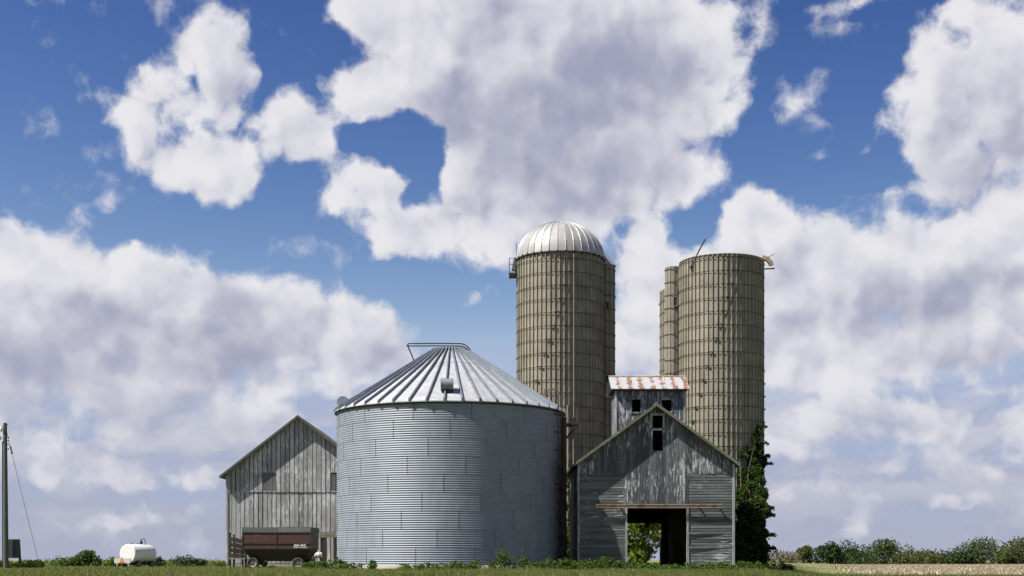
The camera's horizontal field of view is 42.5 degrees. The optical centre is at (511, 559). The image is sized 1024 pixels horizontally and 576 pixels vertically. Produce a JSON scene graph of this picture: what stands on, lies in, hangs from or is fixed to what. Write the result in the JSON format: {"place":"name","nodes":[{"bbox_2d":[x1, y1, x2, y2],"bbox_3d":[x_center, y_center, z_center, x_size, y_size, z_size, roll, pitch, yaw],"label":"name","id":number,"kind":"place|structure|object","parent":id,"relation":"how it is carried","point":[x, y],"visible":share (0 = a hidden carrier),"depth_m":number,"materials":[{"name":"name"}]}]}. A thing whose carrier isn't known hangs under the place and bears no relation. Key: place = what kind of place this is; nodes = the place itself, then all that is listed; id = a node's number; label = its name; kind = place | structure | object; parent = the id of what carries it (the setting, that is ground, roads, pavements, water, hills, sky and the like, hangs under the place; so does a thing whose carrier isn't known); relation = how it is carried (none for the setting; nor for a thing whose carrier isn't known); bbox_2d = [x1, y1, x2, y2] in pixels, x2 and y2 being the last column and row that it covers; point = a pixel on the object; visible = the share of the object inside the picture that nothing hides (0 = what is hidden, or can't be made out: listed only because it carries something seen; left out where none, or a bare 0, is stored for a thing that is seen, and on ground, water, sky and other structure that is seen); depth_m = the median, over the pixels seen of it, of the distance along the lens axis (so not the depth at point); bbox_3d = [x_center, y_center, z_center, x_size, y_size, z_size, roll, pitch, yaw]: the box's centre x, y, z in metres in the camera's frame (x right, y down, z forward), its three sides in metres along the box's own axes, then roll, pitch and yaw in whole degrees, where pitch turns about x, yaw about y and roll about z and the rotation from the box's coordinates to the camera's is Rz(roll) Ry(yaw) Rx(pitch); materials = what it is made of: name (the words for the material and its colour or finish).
{"place":"outdoors","nodes":[
{"label":"outdoors","id":0,"kind":"place"},
{"bbox_2d":[1,560,997,575],"bbox_3d":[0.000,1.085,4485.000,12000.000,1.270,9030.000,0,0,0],"label":"ground","id":1,"kind":"structure","parent":0,"point":[820,566],"depth_m":292.26,"materials":[{"name":"green plant"}]},
{"bbox_2d":[0,560,12,567],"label":"bush","id":2,"kind":"object","parent":1,"relation":"on","point":[10,564],"visible":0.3,"depth_m":98.63,"materials":[{"name":"green plant"}]},
{"bbox_2d":[8,539,21,567],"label":"meter board","id":3,"kind":"object","parent":1,"relation":"on","point":[14,548],"visible":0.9,"depth_m":85.30,"materials":[{"name":"metal"}]},
{"bbox_2d":[0,423,40,568],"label":"utility pole","id":4,"kind":"object","parent":1,"relation":"on","point":[5,555],"visible":0.95,"depth_m":84.88,"materials":[{"name":"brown wood"}]},
{"bbox_2d":[12,559,44,568],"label":"bush","id":5,"kind":"object","parent":1,"relation":"on","point":[30,563],"visible":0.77,"depth_m":97.51,"materials":[{"name":"green plant"}]},
{"bbox_2d":[51,555,77,566],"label":"bush","id":6,"kind":"object","parent":1,"relation":"on","point":[64,562],"visible":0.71,"depth_m":149.16,"materials":[{"name":"green plant"}]},
{"bbox_2d":[70,549,101,565],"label":"bush","id":7,"kind":"object","parent":1,"relation":"on","point":[86,557],"visible":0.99,"depth_m":149.33,"materials":[{"name":"green plant"}]},
{"bbox_2d":[0,558,224,566],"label":"rough growth","id":8,"kind":"object","parent":1,"relation":"on","point":[165,564],"visible":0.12,"depth_m":163.87,"materials":[{"name":"green plant"}]},
{"bbox_2d":[104,556,121,566],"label":"bush","id":9,"kind":"object","parent":1,"relation":"on","point":[111,562],"visible":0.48,"depth_m":149.29,"materials":[{"name":"green plant"}]},
{"bbox_2d":[114,539,163,566],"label":"tank trailer","id":10,"kind":"object","parent":1,"relation":"on","point":[139,555],"visible":0.9,"depth_m":114.23,"materials":[{"name":"metal"}]},
{"bbox_2d":[154,556,165,565],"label":"bush","id":11,"kind":"object","parent":1,"relation":"on","point":[159,558],"visible":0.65,"depth_m":139.88,"materials":[{"name":"green plant"}]},
{"bbox_2d":[169,554,194,566],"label":"bush","id":12,"kind":"object","parent":1,"relation":"on","point":[179,561],"visible":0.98,"depth_m":139.72,"materials":[{"name":"green plant"}]},
{"bbox_2d":[193,558,207,566],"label":"bush","id":13,"kind":"object","parent":1,"relation":"on","point":[201,561],"visible":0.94,"depth_m":139.88,"materials":[{"name":"green plant"}]},
{"bbox_2d":[216,561,225,566],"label":"bush","id":14,"kind":"object","parent":1,"relation":"on","point":[221,564],"visible":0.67,"depth_m":119.79,"materials":[{"name":"green plant"}]},
{"bbox_2d":[227,532,248,567],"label":"loading chute","id":15,"kind":"object","parent":1,"relation":"on","point":[239,551],"visible":0.7,"depth_m":85.91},
{"bbox_2d":[219,415,336,567],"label":"board barn","id":16,"kind":"structure","parent":1,"relation":"on","point":[285,475],"depth_m":89.97,"materials":[{"name":"grey wood"}]},
{"bbox_2d":[242,527,333,567],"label":"gravity wagon","id":17,"kind":"object","parent":1,"relation":"on","point":[262,546],"visible":0.82,"depth_m":75.95,"materials":[{"name":"metal"}]},
{"bbox_2d":[313,552,321,564],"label":"white drum","id":18,"kind":"object","parent":1,"relation":"on","point":[318,555],"visible":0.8,"depth_m":82.84,"materials":[{"name":"white plastic"}]},
{"bbox_2d":[298,557,354,568],"bbox_3d":[-8.005,0.166,57.564,2.777,0.615,1.211,0,0,-8],"label":"weed clump","id":19,"kind":"object","parent":1,"relation":"on","point":[309,564],"visible":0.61,"depth_m":57.46,"materials":[{"name":"green plant"}]},
{"bbox_2d":[319,532,336,564],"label":"timber rack","id":20,"kind":"object","parent":1,"relation":"on","point":[323,536],"visible":0.68,"depth_m":87.03,"materials":[{"name":"wood"}]},
{"bbox_2d":[331,562,365,569],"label":"weed clump","id":21,"kind":"object","parent":1,"relation":"on","point":[344,566],"visible":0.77,"depth_m":56.62,"materials":[{"name":"green plant"}]},
{"bbox_2d":[367,560,377,569],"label":"weed clump","id":22,"kind":"object","parent":1,"relation":"on","point":[372,564],"visible":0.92,"depth_m":56.43,"materials":[{"name":"green plant"}]},
{"bbox_2d":[396,563,426,569],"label":"weed clump","id":23,"kind":"object","parent":1,"relation":"on","point":[407,565],"visible":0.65,"depth_m":56.38,"materials":[{"name":"green plant"}]},
{"bbox_2d":[415,562,442,568],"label":"weed clump","id":24,"kind":"object","parent":1,"relation":"on","point":[428,564],"visible":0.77,"depth_m":56.39,"materials":[{"name":"green plant"}]},
{"bbox_2d":[432,561,473,569],"bbox_3d":[-2.464,0.248,56.415,1.974,0.496,1.136,0,0,0],"label":"weed clump","id":25,"kind":"object","parent":1,"relation":"on","point":[458,565],"visible":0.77,"depth_m":56.36,"materials":[{"name":"green plant"}]},
{"bbox_2d":[333,343,577,569],"bbox_3d":[-2.680,-4.779,62.600,11.590,11.058,11.080,0,0,0],"label":"grain bin","id":26,"kind":"object","parent":1,"relation":"on","point":[447,454],"visible":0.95,"depth_m":58.06,"materials":[{"name":"metal"}]},
{"bbox_2d":[463,560,485,569],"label":"weed clump","id":27,"kind":"object","parent":1,"relation":"on","point":[475,563],"visible":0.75,"depth_m":56.29,"materials":[{"name":"green plant"}]},
{"bbox_2d":[488,550,513,568],"bbox_3d":[-0.475,0.008,56.574,1.226,0.903,0.936,0,0,0],"label":"weed clump","id":28,"kind":"object","parent":1,"relation":"on","point":[502,564],"visible":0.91,"depth_m":56.53,"materials":[{"name":"green plant"}]},
{"bbox_2d":[0,562,1023,575],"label":"grass","id":29,"kind":"structure","parent":1,"relation":"on","point":[130,570],"depth_m":42.01,"materials":[{"name":"green plant"}]},
{"bbox_2d":[511,554,529,568],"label":"weed clump","id":30,"kind":"object","parent":1,"relation":"on","point":[523,562],"visible":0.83,"depth_m":56.69,"materials":[{"name":"green plant"}]},
{"bbox_2d":[522,557,590,569],"bbox_3d":[1.804,0.166,56.500,3.277,0.619,1.376,0,0,0],"label":"weed clump","id":31,"kind":"object","parent":1,"relation":"on","point":[566,564],"visible":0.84,"depth_m":56.25,"materials":[{"name":"green plant"}]},
{"bbox_2d":[509,221,615,529],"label":"domed silo","id":32,"kind":"object","parent":1,"relation":"on","point":[563,275],"visible":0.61,"depth_m":75.87,"materials":[{"name":"concrete"}]},
{"bbox_2d":[567,470,571,544],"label":"creeper","id":33,"kind":"object","parent":32,"relation":"attached to","point":[568,486],"visible":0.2,"depth_m":75.16,"materials":[{"name":"green plant"}]},
{"bbox_2d":[567,526,570,561],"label":"elder bush","id":34,"kind":"object","parent":1,"relation":"on","point":[568,543],"visible":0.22,"depth_m":71.31,"materials":[{"name":"green plant"}]},
{"bbox_2d":[574,556,632,569],"bbox_3d":[3.861,0.145,57.305,3.020,0.655,1.457,0,0,0],"label":"weed clump","id":35,"kind":"object","parent":1,"relation":"on","point":[616,564],"visible":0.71,"depth_m":57.02,"materials":[{"name":"green plant"}]},
{"bbox_2d":[623,561,637,568],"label":"weed clump","id":36,"kind":"object","parent":1,"relation":"on","point":[631,565],"visible":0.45,"depth_m":57.52,"materials":[{"name":"green plant"}]},
{"bbox_2d":[627,523,660,565],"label":"yard tree","id":37,"kind":"object","parent":1,"relation":"on","point":[640,531],"visible":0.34,"depth_m":89.53,"materials":[{"name":"green plant"}]},
{"bbox_2d":[638,524,660,560],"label":"yard tree","id":38,"kind":"object","parent":1,"relation":"on","point":[655,537],"visible":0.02,"depth_m":92.53,"materials":[{"name":"green plant"}]},
{"bbox_2d":[567,376,739,567],"bbox_3d":[6.560,-4.290,63.903,7.560,9.480,8.595,0,0,0],"label":"corn crib","id":39,"kind":"object","parent":1,"relation":"on","point":[654,458],"visible":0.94,"depth_m":59.98,"materials":[{"name":"grey wood"}]},
{"bbox_2d":[650,413,651,429],"bbox_3d":[6.325,-6.300,59.950,0.090,0.740,0.050,0,0,0],"label":"window frame","id":40,"kind":"structure","parent":39,"relation":"in","point":[650,413],"depth_m":59.92,"materials":[{"name":"grey wood"}]},
{"bbox_2d":[649,428,664,430],"bbox_3d":[6.615,-5.940,59.950,0.710,0.100,0.050,0,0,0],"label":"window frame","id":41,"kind":"structure","parent":39,"relation":"in","point":[653,429],"depth_m":59.92,"materials":[{"name":"grey wood"}]},
{"bbox_2d":[663,413,664,427],"bbox_3d":[6.905,-6.300,59.950,0.090,0.740,0.050,0,0,0],"label":"window frame","id":42,"kind":"structure","parent":39,"relation":"in","point":[663,413],"depth_m":59.92,"materials":[{"name":"grey wood"}]},
{"bbox_2d":[635,562,677,569],"bbox_3d":[6.345,0.286,58.052,2.409,0.414,1.285,0,0,0],"label":"weed clump","id":43,"kind":"object","parent":1,"relation":"on","point":[648,565],"visible":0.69,"depth_m":57.86,"materials":[{"name":"green plant"}]},
{"bbox_2d":[659,289,664,565],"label":"hidden silo","id":44,"kind":"object","parent":1,"relation":"on","point":[662,333],"visible":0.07,"depth_m":91.44,"materials":[{"name":"concrete"}]},
{"bbox_2d":[671,561,716,569],"bbox_3d":[7.940,0.256,57.549,2.332,0.477,1.401,0,0,0],"label":"weed clump","id":45,"kind":"object","parent":1,"relation":"on","point":[691,566],"visible":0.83,"depth_m":57.52,"materials":[{"name":"green plant"}]},
{"bbox_2d":[700,561,737,569],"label":"weed clump","id":46,"kind":"object","parent":1,"relation":"on","point":[721,565],"visible":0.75,"depth_m":57.41,"materials":[{"name":"green plant"}]},
{"bbox_2d":[664,239,774,566],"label":"open silo","id":47,"kind":"object","parent":1,"relation":"on","point":[714,328],"visible":0.48,"depth_m":73.93,"materials":[{"name":"concrete"}]},
{"bbox_2d":[733,560,768,569],"bbox_3d":[10.545,0.244,58.494,1.714,0.480,1.442,0,0,22],"label":"weed clump","id":48,"kind":"object","parent":1,"relation":"on","point":[749,564],"visible":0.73,"depth_m":58.35,"materials":[{"name":"green plant"}]},
{"bbox_2d":[735,424,776,564],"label":"ivy thicket","id":49,"kind":"object","parent":1,"relation":"on","point":[752,533],"visible":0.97,"depth_m":67.63,"materials":[{"name":"green plant"}]},
{"bbox_2d":[754,560,795,569],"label":"weed clump","id":50,"kind":"object","parent":1,"relation":"on","point":[785,566],"visible":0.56,"depth_m":65.93,"materials":[{"name":"green plant"}]},
{"bbox_2d":[769,550,803,562],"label":"field tree","id":51,"kind":"object","parent":1,"relation":"on","point":[785,558],"visible":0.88,"depth_m":444.19,"materials":[{"name":"green plant"}]},
{"bbox_2d":[793,545,813,562],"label":"field tree","id":52,"kind":"object","parent":1,"relation":"on","point":[805,551],"visible":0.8,"depth_m":457.48,"materials":[{"name":"green plant"}]},
{"bbox_2d":[811,540,843,563],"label":"field tree","id":53,"kind":"object","parent":1,"relation":"on","point":[830,552],"visible":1,"depth_m":448.27,"materials":[{"name":"green plant"}]},
{"bbox_2d":[836,539,879,564],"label":"field tree","id":54,"kind":"object","parent":1,"relation":"on","point":[849,550],"visible":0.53,"depth_m":461.27,"materials":[{"name":"green plant"}]},
{"bbox_2d":[864,537,913,563],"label":"field tree","id":55,"kind":"object","parent":1,"relation":"on","point":[885,549],"visible":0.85,"depth_m":451.38,"materials":[{"name":"green plant"}]},
{"bbox_2d":[768,549,1022,563],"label":"hedge undergrowth","id":56,"kind":"object","parent":1,"relation":"on","point":[851,559],"visible":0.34,"depth_m":455.54,"materials":[{"name":"green plant"}]},
{"bbox_2d":[891,549,928,564],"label":"field tree","id":57,"kind":"object","parent":1,"relation":"on","point":[911,557],"visible":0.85,"depth_m":443.39,"materials":[{"name":"green plant"}]},
{"bbox_2d":[823,564,1023,574],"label":"corn stubble","id":58,"kind":"object","parent":1,"relation":"on","point":[987,569],"visible":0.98,"depth_m":203.97,"materials":[{"name":"beige plant"}]},
{"bbox_2d":[916,548,956,564],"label":"field tree","id":59,"kind":"object","parent":1,"relation":"on","point":[934,556],"visible":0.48,"depth_m":458.18,"materials":[{"name":"green plant"}]},
{"bbox_2d":[943,550,977,564],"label":"field tree","id":60,"kind":"object","parent":1,"relation":"on","point":[957,557],"visible":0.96,"depth_m":449.08,"materials":[{"name":"green plant"}]},
{"bbox_2d":[949,536,1004,564],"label":"field tree","id":61,"kind":"object","parent":1,"relation":"on","point":[974,546],"visible":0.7,"depth_m":461.57,"materials":[{"name":"green plant"}]},
{"bbox_2d":[991,547,1021,563],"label":"field tree","id":62,"kind":"object","parent":1,"relation":"on","point":[1010,561],"visible":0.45,"depth_m":453.94,"materials":[{"name":"green plant"}]},
{"bbox_2d":[991,536,1023,564],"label":"field tree","id":63,"kind":"object","parent":1,"relation":"on","point":[1015,551],"visible":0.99,"depth_m":445.45,"materials":[{"name":"green plant"}]},
{"bbox_2d":[0,0,1023,559],"label":"sky","id":64,"kind":"structure","parent":0,"point":[223,223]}
]}

